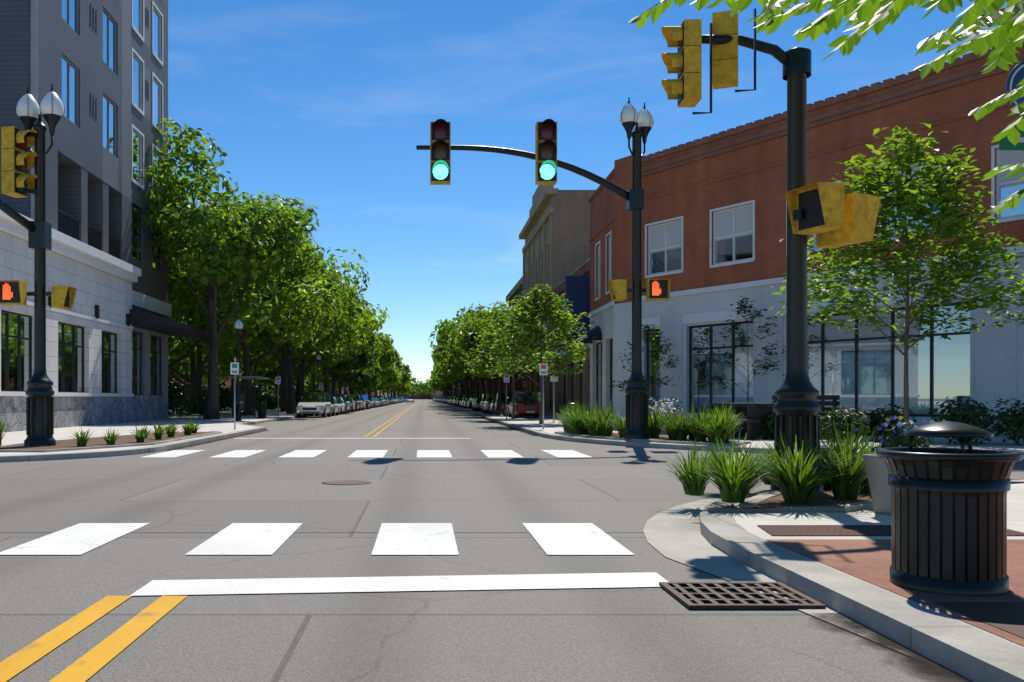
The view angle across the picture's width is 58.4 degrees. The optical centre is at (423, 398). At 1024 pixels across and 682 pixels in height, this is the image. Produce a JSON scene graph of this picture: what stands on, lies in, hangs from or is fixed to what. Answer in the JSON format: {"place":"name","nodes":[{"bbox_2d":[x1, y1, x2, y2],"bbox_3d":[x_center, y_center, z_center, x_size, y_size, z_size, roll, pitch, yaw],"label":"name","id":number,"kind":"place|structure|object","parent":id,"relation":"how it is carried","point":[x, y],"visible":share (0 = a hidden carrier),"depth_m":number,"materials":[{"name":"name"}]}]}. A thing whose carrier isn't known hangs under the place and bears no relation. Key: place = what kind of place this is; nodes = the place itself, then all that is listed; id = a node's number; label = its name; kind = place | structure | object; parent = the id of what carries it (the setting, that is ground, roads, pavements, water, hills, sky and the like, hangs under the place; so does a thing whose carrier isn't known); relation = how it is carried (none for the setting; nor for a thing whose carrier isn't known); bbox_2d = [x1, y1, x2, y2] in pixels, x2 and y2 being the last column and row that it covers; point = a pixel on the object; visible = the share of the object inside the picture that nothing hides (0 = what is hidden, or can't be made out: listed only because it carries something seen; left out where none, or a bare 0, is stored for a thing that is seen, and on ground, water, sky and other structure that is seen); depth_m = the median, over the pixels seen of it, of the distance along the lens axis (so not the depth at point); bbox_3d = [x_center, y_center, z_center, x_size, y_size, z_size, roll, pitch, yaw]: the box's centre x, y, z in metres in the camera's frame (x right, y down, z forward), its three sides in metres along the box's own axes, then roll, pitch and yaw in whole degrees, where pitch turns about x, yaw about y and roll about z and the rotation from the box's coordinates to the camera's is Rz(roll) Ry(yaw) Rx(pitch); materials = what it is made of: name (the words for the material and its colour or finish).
{"place":"outdoors","nodes":[
{"label":"outdoors","id":0,"kind":"place"},
{"bbox_2d":[0,210,141,431],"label":"building","id":1,"kind":"structure","parent":0,"point":[89,353],"depth_m":38.74,"materials":[{"name":"grey stone"}]},
{"bbox_2d":[0,399,415,461],"bbox_3d":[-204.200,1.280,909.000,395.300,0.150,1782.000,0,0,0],"label":"pavement","id":2,"kind":"structure","parent":0,"point":[224,423],"depth_m":32.09,"materials":[{"name":"concrete"}]},
{"bbox_2d":[0,432,222,451],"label":"planter bed","id":3,"kind":"object","parent":2,"relation":"on","point":[96,443],"visible":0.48,"depth_m":23.27,"materials":[{"name":"soil"}]},
{"bbox_2d":[0,84,76,445],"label":"lamp post","id":4,"kind":"object","parent":3,"relation":"on","point":[18,160],"visible":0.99,"depth_m":22.03,"materials":[{"name":"black metal"}]},
{"bbox_2d":[0,416,205,445],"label":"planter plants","id":5,"kind":"object","parent":3,"relation":"on","point":[141,436],"visible":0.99,"depth_m":24.02,"materials":[{"name":"green plant"}]},
{"bbox_2d":[230,358,238,429],"bbox_3d":[-7.250,-0.170,34.992,0.320,2.750,0.073,0,0,0],"label":"parking sign","id":6,"kind":"object","parent":2,"relation":"on","point":[234,368],"visible":1,"depth_m":34.98,"materials":[{"name":"white metal"}]},
{"bbox_2d":[234,316,242,420],"bbox_3d":[-9.950,-1.605,49.000,0.467,5.621,0.467,0,0,0],"label":"lamp","id":7,"kind":"object","parent":2,"relation":"on","point":[238,325],"visible":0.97,"depth_m":48.93,"materials":[{"name":"black metal"}]},
{"bbox_2d":[228,376,269,416],"bbox_3d":[-11.450,-0.100,60.000,1.900,2.610,4.500,0,0,0],"label":"bus shelter","id":8,"kind":"object","parent":2,"relation":"on","point":[243,395],"visible":0.74,"depth_m":59.42,"materials":[{"name":"black metal"}]},
{"bbox_2d":[257,401,266,417],"bbox_3d":[-9.750,0.695,55.000,0.560,1.020,0.551,0,0,0],"label":"bin","id":9,"kind":"object","parent":2,"relation":"on","point":[261,409],"visible":0.85,"depth_m":54.77,"materials":[{"name":"black metal"}]},
{"bbox_2d":[276,374,280,416],"bbox_3d":[-9.250,-0.170,57.992,0.320,2.750,0.073,0,0,0],"label":"parking sign","id":10,"kind":"object","parent":2,"relation":"on","point":[278,380],"visible":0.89,"depth_m":57.98,"materials":[{"name":"white"}]},
{"bbox_2d":[260,234,380,411],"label":"tree","id":11,"kind":"object","parent":2,"relation":"on","point":[357,331],"visible":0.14,"depth_m":83.31,"materials":[{"name":"green plant"}]},
{"bbox_2d":[0,399,954,681],"bbox_3d":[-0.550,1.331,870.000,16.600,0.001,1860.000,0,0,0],"label":"road asphalt","id":12,"kind":"structure","parent":0,"point":[592,635],"depth_m":5.53,"materials":[{"name":"grey asphalt"}]},
{"bbox_2d":[165,430,266,450],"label":"gutter dirt","id":13,"kind":"structure","parent":12,"relation":"on","point":[212,441],"depth_m":27.85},
{"bbox_2d":[297,392,330,417],"bbox_3d":[-7.657,0.460,64.000,2.032,1.750,4.839,0,0,0],"label":"car","id":14,"kind":"object","parent":12,"relation":"on","point":[314,403],"visible":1,"depth_m":62.84,"materials":[{"name":"white paint"}]},
{"bbox_2d":[310,397,338,415],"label":"car","id":15,"kind":"object","parent":12,"relation":"on","point":[334,407],"visible":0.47,"depth_m":68.85,"materials":[{"name":"grey paint"}]},
{"bbox_2d":[320,397,344,414],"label":"car","id":16,"kind":"object","parent":12,"relation":"on","point":[340,401],"visible":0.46,"depth_m":74.85,"materials":[{"name":"white paint"}]},
{"bbox_2d":[0,400,671,681],"bbox_3d":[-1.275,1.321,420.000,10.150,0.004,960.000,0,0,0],"label":"road markings","id":17,"kind":"object","parent":12,"relation":"on","point":[405,539],"visible":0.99,"depth_m":6.79,"materials":[{"name":"white paint"}]},
{"bbox_2d":[329,394,349,412],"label":"car","id":18,"kind":"object","parent":12,"relation":"on","point":[345,398],"visible":0.37,"depth_m":81.24,"materials":[{"name":"beige paint"}]},
{"bbox_2d":[348,394,359,411],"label":"car","id":19,"kind":"object","parent":12,"relation":"on","point":[355,397],"visible":0.41,"depth_m":93.00,"materials":[{"name":"red paint"}]},
{"bbox_2d":[362,395,369,408],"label":"car","id":20,"kind":"object","parent":12,"relation":"on","point":[366,398],"visible":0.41,"depth_m":110.36,"materials":[{"name":"red paint"}]},
{"bbox_2d":[408,377,423,399],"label":"tree","id":21,"kind":"object","parent":12,"relation":"on","point":[419,385],"visible":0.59,"depth_m":758.33,"materials":[{"name":"green plant"}]},
{"bbox_2d":[431,310,475,408],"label":"tree","id":22,"kind":"object","parent":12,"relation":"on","point":[443,331],"visible":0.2,"depth_m":117.76,"materials":[{"name":"green plant"}]},
{"bbox_2d":[432,308,478,394],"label":"tree","id":23,"kind":"object","parent":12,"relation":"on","point":[437,361],"visible":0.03,"depth_m":148.78,"materials":[{"name":"green plant"}]},
{"bbox_2d":[439,317,479,409],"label":"tree","id":24,"kind":"object","parent":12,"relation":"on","point":[450,363],"visible":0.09,"depth_m":101.12,"materials":[{"name":"green plant"}]},
{"bbox_2d":[444,314,480,398],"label":"tree","id":25,"kind":"object","parent":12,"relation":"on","point":[475,378],"depth_m":109.88,"materials":[{"name":"green plant"}]},
{"bbox_2d":[447,322,485,394],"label":"tree","id":26,"kind":"object","parent":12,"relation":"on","point":[482,380],"visible":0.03,"depth_m":92.08,"materials":[{"name":"green plant"}]},
{"bbox_2d":[445,302,497,412],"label":"tree","id":27,"kind":"object","parent":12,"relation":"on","point":[454,330],"visible":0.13,"depth_m":82.44,"materials":[{"name":"green plant"}]},
{"bbox_2d":[474,397,481,410],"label":"car","id":28,"kind":"object","parent":12,"relation":"on","point":[477,403],"visible":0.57,"depth_m":97.46,"materials":[{"name":"grey paint"}]},
{"bbox_2d":[454,311,504,414],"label":"tree","id":29,"kind":"object","parent":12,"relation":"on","point":[461,361],"visible":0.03,"depth_m":73.80,"materials":[{"name":"green plant"}]},
{"bbox_2d":[483,394,492,412],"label":"car","id":30,"kind":"object","parent":12,"relation":"on","point":[487,402],"visible":0.4,"depth_m":80.33,"materials":[{"name":"grey paint"}]},
{"bbox_2d":[456,313,538,414],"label":"tree","id":31,"kind":"object","parent":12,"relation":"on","point":[465,335],"visible":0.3,"depth_m":65.31,"materials":[{"name":"green plant"}]},
{"bbox_2d":[494,393,512,413],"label":"car","id":32,"kind":"object","parent":12,"relation":"on","point":[504,398],"visible":0.13,"depth_m":67.84,"materials":[{"name":"grey paint"}]},
{"bbox_2d":[503,397,511,415],"bbox_3d":[6.593,0.620,63.694,1.904,1.430,4.638,0,0,0],"label":"car","id":33,"kind":"object","parent":12,"relation":"on","point":[508,403],"visible":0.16,"depth_m":62.78,"materials":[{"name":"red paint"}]},
{"bbox_2d":[460,295,566,417],"bbox_3d":[5.496,-2.456,55.019,5.538,7.594,7.544,0,0,-26],"label":"tree","id":34,"kind":"object","parent":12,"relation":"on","point":[484,347],"visible":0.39,"depth_m":54.94,"materials":[{"name":"green plant"}]},
{"bbox_2d":[508,392,544,417],"bbox_3d":[6.538,0.460,57.998,1.991,1.750,4.831,0,0,0],"label":"car","id":35,"kind":"object","parent":12,"relation":"on","point":[527,403],"visible":0.7,"depth_m":55.79,"materials":[{"name":"red paint"}]},
{"bbox_2d":[480,284,602,423],"bbox_3d":[5.620,-2.056,43.510,5.814,6.790,5.370,0,0,0],"label":"tree","id":36,"kind":"object","parent":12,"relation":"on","point":[552,310],"visible":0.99,"depth_m":42.93,"materials":[{"name":"green plant"}]},
{"bbox_2d":[659,582,825,608],"bbox_3d":[2.100,1.313,6.085,0.860,0.024,0.730,0,0,0],"label":"storm drain grate","id":37,"kind":"object","parent":12,"relation":"on","point":[716,595],"visible":1,"depth_m":6.04,"materials":[{"name":"black metal"}]},
{"bbox_2d":[0,449,1023,532],"bbox_3d":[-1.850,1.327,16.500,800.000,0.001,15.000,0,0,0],"label":"road intersection","id":38,"kind":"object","parent":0,"point":[604,490],"depth_m":13.10,"materials":[{"name":"grey asphalt"}]},
{"bbox_2d":[322,480,370,484],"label":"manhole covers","id":39,"kind":"object","parent":38,"relation":"on","point":[346,482],"visible":1,"depth_m":14.28,"materials":[{"name":"metal"}]},
{"bbox_2d":[643,497,934,661],"bbox_3d":[3.462,1.323,9.395,2.265,0.001,9.738,0,0,23],"label":"gutter apron","id":40,"kind":"object","parent":38,"relation":"on","point":[674,533],"visible":0.52,"depth_m":8.02,"materials":[{"name":"concrete"}]},
{"bbox_2d":[168,0,1008,384],"label":"sky","id":41,"kind":"structure","parent":0,"point":[327,104],"materials":[{"name":"blue"}]},
{"bbox_2d":[430,399,1023,458],"bbox_3d":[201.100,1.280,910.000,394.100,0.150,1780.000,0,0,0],"label":"pavement","id":42,"kind":"structure","parent":0,"point":[530,424],"depth_m":26.00,"materials":[{"name":"concrete"}]},
{"bbox_2d":[539,359,547,428],"bbox_3d":[4.750,-0.170,35.992,0.320,2.750,0.073,0,0,0],"label":"parking sign","id":43,"kind":"object","parent":42,"relation":"on","point":[543,369],"visible":1,"depth_m":35.96,"materials":[{"name":"white metal"}]},
{"bbox_2d":[548,360,560,421],"bbox_3d":[6.750,-0.380,46.980,0.660,3.170,0.110,0,0,0],"label":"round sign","id":44,"kind":"object","parent":42,"relation":"on","point":[553,379],"visible":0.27,"depth_m":46.97,"materials":[{"name":"grey metal"}]},
{"bbox_2d":[555,432,750,445],"bbox_3d":[6.569,1.250,27.232,2.475,0.210,8.991,0,0,-18],"label":"planter bed","id":45,"kind":"object","parent":42,"relation":"on","point":[660,439],"visible":0.42,"depth_m":25.31,"materials":[{"name":"brown soil"}]},
{"bbox_2d":[416,98,670,439],"bbox_3d":[3.392,-3.685,25.697,7.136,9.700,1.197,0,0,-4],"label":"traffic signal pole","id":46,"kind":"object","parent":45,"relation":"on","point":[440,147],"visible":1,"depth_m":25.79,"materials":[{"name":"black metal"}]},
{"bbox_2d":[556,399,747,442],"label":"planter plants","id":47,"kind":"object","parent":45,"relation":"on","point":[720,425],"visible":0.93,"depth_m":26.16,"materials":[{"name":"green plant"}]},
{"bbox_2d":[648,397,682,434],"bbox_3d":[7.837,0.583,29.525,1.099,1.244,1.091,0,0,0],"label":"flowering shrub","id":48,"kind":"object","parent":42,"relation":"on","point":[670,404],"visible":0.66,"depth_m":29.29,"materials":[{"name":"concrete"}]},
{"bbox_2d":[707,403,775,439],"bbox_3d":[9.850,0.675,27.600,2.060,1.060,2.000,0,0,-31],"label":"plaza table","id":49,"kind":"object","parent":42,"relation":"on","point":[753,417],"visible":0.54,"depth_m":26.76,"materials":[{"name":"black metal"}]},
{"bbox_2d":[772,395,839,437],"bbox_3d":[11.602,0.554,28.232,0.766,1.302,2.380,0,0,-31],"label":"plaza bench","id":50,"kind":"object","parent":42,"relation":"on","point":[834,401],"visible":0.22,"depth_m":27.68,"materials":[{"name":"black metal"}]},
{"bbox_2d":[761,396,1023,444],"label":"shrubs","id":51,"kind":"object","parent":42,"relation":"on","point":[1014,423],"visible":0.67,"depth_m":24.48,"materials":[{"name":"green plant"}]},
{"bbox_2d":[571,42,1023,437],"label":"brick building","id":52,"kind":"structure","parent":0,"point":[714,221],"depth_m":35.24,"materials":[{"name":"brown brick"}]},
{"bbox_2d":[700,480,1023,681],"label":"pavement","id":53,"kind":"structure","parent":0,"point":[973,653],"depth_m":5.83,"materials":[{"name":"concrete"}]},
{"bbox_2d":[661,8,880,491],"bbox_3d":[4.300,-1.800,11.281,2.687,6.071,1.063,0,0,0],"label":"signal pole","id":54,"kind":"object","parent":53,"relation":"on","point":[830,214],"visible":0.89,"depth_m":11.34,"materials":[{"name":"black metal"}]},
{"bbox_2d":[708,478,1023,512],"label":"planter bed","id":55,"kind":"object","parent":53,"relation":"on","point":[825,501],"visible":0.28,"depth_m":9.86,"materials":[{"name":"soil"}]},
{"bbox_2d":[652,419,889,503],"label":"ornamental grass","id":56,"kind":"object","parent":55,"relation":"on","point":[841,468],"visible":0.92,"depth_m":10.22,"materials":[{"name":"green plant"}]},
{"bbox_2d":[765,539,1023,645],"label":"pavers","id":57,"kind":"object","parent":53,"relation":"on","point":[868,560],"depth_m":6.54,"materials":[{"name":"brick"}]},
{"bbox_2d":[876,421,1023,595],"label":"litter bin","id":58,"kind":"object","parent":57,"relation":"on","point":[948,521],"visible":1,"depth_m":5.60,"materials":[{"name":"black paint"}]},
{"bbox_2d":[855,414,945,514],"bbox_3d":[5.008,0.688,9.540,0.797,1.034,0.862,0,0,0],"label":"flower pot","id":59,"kind":"object","parent":53,"relation":"on","point":[877,471],"visible":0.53,"depth_m":9.43,"materials":[{"name":"concrete"}]},
{"bbox_2d":[935,602,1023,637],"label":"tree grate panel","id":60,"kind":"object","parent":53,"relation":"in","point":[1007,616],"visible":1,"depth_m":5.09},
{"bbox_2d":[999,61,1023,149],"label":"sign post","id":61,"kind":"object","parent":53,"relation":"on","point":[1015,76],"visible":0.61,"depth_m":9.13,"materials":[{"name":"black paint"}]},
{"bbox_2d":[757,525,1023,534],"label":"tactile paving","id":62,"kind":"structure","parent":0,"point":[828,529],"depth_m":8.24,"materials":[{"name":"concrete"}]},
{"bbox_2d":[822,613,972,681],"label":"gutter dirt","id":63,"kind":"structure","parent":0,"point":[919,662],"depth_m":4.69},
{"label":"ground","id":64,"kind":"structure","parent":0,"visible":0},
{"bbox_2d":[0,0,208,420],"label":"building","id":65,"kind":"structure","parent":64,"relation":"on","point":[101,66],"depth_m":43.14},
{"bbox_2d":[168,345,202,399],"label":"park tree","id":66,"kind":"object","parent":64,"relation":"on","point":[185,365],"visible":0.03,"depth_m":110.03,"materials":[{"name":"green plant"}]},
{"bbox_2d":[176,356,229,384],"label":"park tree","id":67,"kind":"object","parent":64,"relation":"on","point":[205,377],"visible":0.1,"depth_m":182.70,"materials":[{"name":"green plant"}]},
{"bbox_2d":[135,175,280,368],"bbox_3d":[-16.726,-6.768,56.468,16.143,16.234,17.210,0,0,0],"label":"park tree","id":68,"kind":"object","parent":64,"relation":"on","point":[223,304],"visible":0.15,"depth_m":56.77,"materials":[{"name":"green plant"}]},
{"bbox_2d":[195,353,230,386],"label":"park tree","id":69,"kind":"object","parent":64,"relation":"on","point":[203,357],"visible":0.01,"depth_m":124.43,"materials":[{"name":"green plant"}]},
{"bbox_2d":[168,269,259,413],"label":"park tree","id":70,"kind":"object","parent":64,"relation":"on","point":[200,363],"visible":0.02,"depth_m":70.48,"materials":[{"name":"green plant"}]},
{"bbox_2d":[168,314,274,404],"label":"park tree","id":71,"kind":"object","parent":64,"relation":"on","point":[222,354],"visible":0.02,"depth_m":80.24,"materials":[{"name":"green plant"}]},
{"bbox_2d":[139,118,318,418],"bbox_3d":[-12.653,-7.310,53.544,10.776,17.370,12.771,0,0,22],"label":"tree","id":72,"kind":"object","parent":64,"relation":"on","point":[215,238],"visible":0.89,"depth_m":51.06,"materials":[{"name":"green plant"}]},
{"bbox_2d":[194,339,271,381],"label":"park tree","id":73,"kind":"object","parent":64,"relation":"on","point":[252,368],"visible":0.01,"depth_m":100.78,"materials":[{"name":"green plant"}]},
{"bbox_2d":[194,327,280,397],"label":"park tree","id":74,"kind":"object","parent":64,"relation":"on","point":[264,362],"visible":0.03,"depth_m":96.20,"materials":[{"name":"green plant"}]},
{"bbox_2d":[208,363,279,395],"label":"park tree","id":75,"kind":"object","parent":64,"relation":"on","point":[271,374],"visible":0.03,"depth_m":139.30,"materials":[{"name":"green plant"}]},
{"bbox_2d":[168,191,348,414],"bbox_3d":[-12.719,-6.689,63.701,13.883,16.104,14.341,0,0,-31],"label":"tree","id":76,"kind":"object","parent":64,"relation":"on","point":[307,303],"visible":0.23,"depth_m":62.60,"materials":[{"name":"green plant"}]},
{"bbox_2d":[168,379,371,417],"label":"park hedges","id":77,"kind":"object","parent":64,"relation":"on","point":[177,401],"visible":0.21,"depth_m":80.33,"materials":[{"name":"green plant"}]},
{"bbox_2d":[229,348,312,393],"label":"park tree","id":78,"kind":"object","parent":64,"relation":"on","point":[262,373],"depth_m":118.32,"materials":[{"name":"green plant"}]},
{"bbox_2d":[170,366,396,396],"bbox_3d":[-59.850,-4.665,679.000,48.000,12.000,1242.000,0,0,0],"label":"buildings","id":79,"kind":"structure","parent":64,"relation":"on","point":[226,382],"depth_m":277.64,"materials":[{"name":"brown brick"}]},
{"bbox_2d":[268,356,310,395],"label":"park tree","id":80,"kind":"object","parent":64,"relation":"on","point":[297,386],"visible":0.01,"depth_m":142.47,"materials":[{"name":"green plant"}]},
{"bbox_2d":[247,258,345,413],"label":"tree","id":81,"kind":"object","parent":64,"relation":"on","point":[264,336],"visible":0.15,"depth_m":72.18,"materials":[{"name":"green plant"}]},
{"bbox_2d":[275,363,320,387],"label":"park tree","id":82,"kind":"object","parent":64,"relation":"on","point":[294,372],"visible":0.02,"depth_m":153.83,"materials":[{"name":"green plant"}]},
{"bbox_2d":[269,358,328,380],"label":"park tree","id":83,"kind":"object","parent":64,"relation":"on","point":[311,372],"visible":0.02,"depth_m":135.37,"materials":[{"name":"green plant"}]},
{"bbox_2d":[257,271,367,401],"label":"tree","id":84,"kind":"object","parent":64,"relation":"on","point":[301,374],"visible":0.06,"depth_m":94.32,"materials":[{"name":"green plant"}]},
{"bbox_2d":[308,373,337,393],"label":"park tree","id":85,"kind":"object","parent":64,"relation":"on","point":[321,377],"visible":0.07,"depth_m":191.94,"materials":[{"name":"green plant"}]},
{"bbox_2d":[293,310,382,392],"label":"tree","id":86,"kind":"object","parent":64,"relation":"on","point":[327,360],"visible":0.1,"depth_m":104.80,"materials":[{"name":"green plant"}]},
{"bbox_2d":[314,347,375,393],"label":"tree","id":87,"kind":"object","parent":64,"relation":"on","point":[363,360],"visible":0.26,"depth_m":115.05,"materials":[{"name":"green plant"}]},
{"bbox_2d":[319,364,381,393],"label":"tree","id":88,"kind":"object","parent":64,"relation":"on","point":[365,379],"visible":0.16,"depth_m":137.97,"materials":[{"name":"green plant"}]},
{"bbox_2d":[315,332,399,394],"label":"tree","id":89,"kind":"object","parent":64,"relation":"on","point":[387,359],"visible":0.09,"depth_m":150.29,"materials":[{"name":"green plant"}]},
{"bbox_2d":[332,283,389,393],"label":"tree","id":90,"kind":"object","parent":64,"relation":"on","point":[378,352],"visible":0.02,"depth_m":125.02,"materials":[{"name":"green plant"}]},
{"bbox_2d":[370,365,394,396],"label":"tree","id":91,"kind":"object","parent":64,"relation":"on","point":[387,373],"visible":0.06,"depth_m":209.52,"materials":[{"name":"green plant"}]},
{"bbox_2d":[367,332,399,397],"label":"tree","id":92,"kind":"object","parent":64,"relation":"on","point":[383,371],"visible":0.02,"depth_m":169.69,"materials":[{"name":"green plant"}]},
{"bbox_2d":[374,365,401,395],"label":"tree","id":93,"kind":"object","parent":64,"relation":"on","point":[388,382],"visible":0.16,"depth_m":223.72,"materials":[{"name":"green plant"}]},
{"bbox_2d":[378,380,397,395],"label":"tree","id":94,"kind":"object","parent":64,"relation":"on","point":[382,388],"visible":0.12,"depth_m":243.00,"materials":[{"name":"green plant"}]},
{"bbox_2d":[387,357,411,396],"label":"tree","id":95,"kind":"object","parent":64,"relation":"on","point":[406,376],"visible":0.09,"depth_m":282.74,"materials":[{"name":"green plant"}]},
{"bbox_2d":[389,381,410,396],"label":"tree","id":96,"kind":"object","parent":64,"relation":"on","point":[405,389],"visible":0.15,"depth_m":342.86,"materials":[{"name":"green plant"}]},
{"bbox_2d":[399,392,429,398],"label":"building","id":97,"kind":"structure","parent":64,"relation":"on","point":[424,396],"depth_m":1250.00,"materials":[{"name":"brown brick"}]},
{"bbox_2d":[431,366,461,386],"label":"tree","id":98,"kind":"object","parent":64,"relation":"on","point":[442,378],"visible":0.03,"depth_m":211.36,"materials":[{"name":"green plant"}]},
{"bbox_2d":[429,321,465,394],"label":"tree","id":99,"kind":"object","parent":64,"relation":"on","point":[442,372],"visible":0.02,"depth_m":160.09,"materials":[{"name":"green plant"}]},
{"bbox_2d":[430,185,594,415],"bbox_3d":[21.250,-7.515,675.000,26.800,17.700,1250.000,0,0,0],"label":"building row","id":100,"kind":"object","parent":64,"relation":"on","point":[555,233],"visible":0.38,"depth_m":64.00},
{"bbox_2d":[609,324,679,404],"bbox_3d":[9.578,-0.931,39.485,3.046,4.537,2.579,0,0,18],"label":"tree","id":101,"kind":"object","parent":64,"relation":"on","point":[655,355],"visible":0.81,"depth_m":39.37,"materials":[{"name":"green plant"}]},
{"bbox_2d":[628,0,1023,213],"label":"tree branches","id":102,"kind":"object","parent":64,"relation":"on","point":[877,16],"visible":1,"depth_m":8.23,"materials":[{"name":"green plant"}]},
{"bbox_2d":[768,122,1023,429],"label":"plaza tree","id":103,"kind":"object","parent":64,"relation":"on","point":[907,202],"visible":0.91,"depth_m":23.24,"materials":[{"name":"green plant"}]},
{"bbox_3d":[12.465,0.805,34.959,1.040,0.800,1.040,0,0,0],"label":"tree pot","id":104,"kind":"object","parent":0,"visible":0},
{"bbox_2d":[706,296,785,402],"bbox_3d":[12.656,-1.309,34.765,2.885,5.291,3.471,0,0,-18],"label":"potted tree","id":105,"kind":"object","parent":104,"relation":"in","point":[744,307],"visible":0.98,"depth_m":34.93,"materials":[{"name":"green plant"}]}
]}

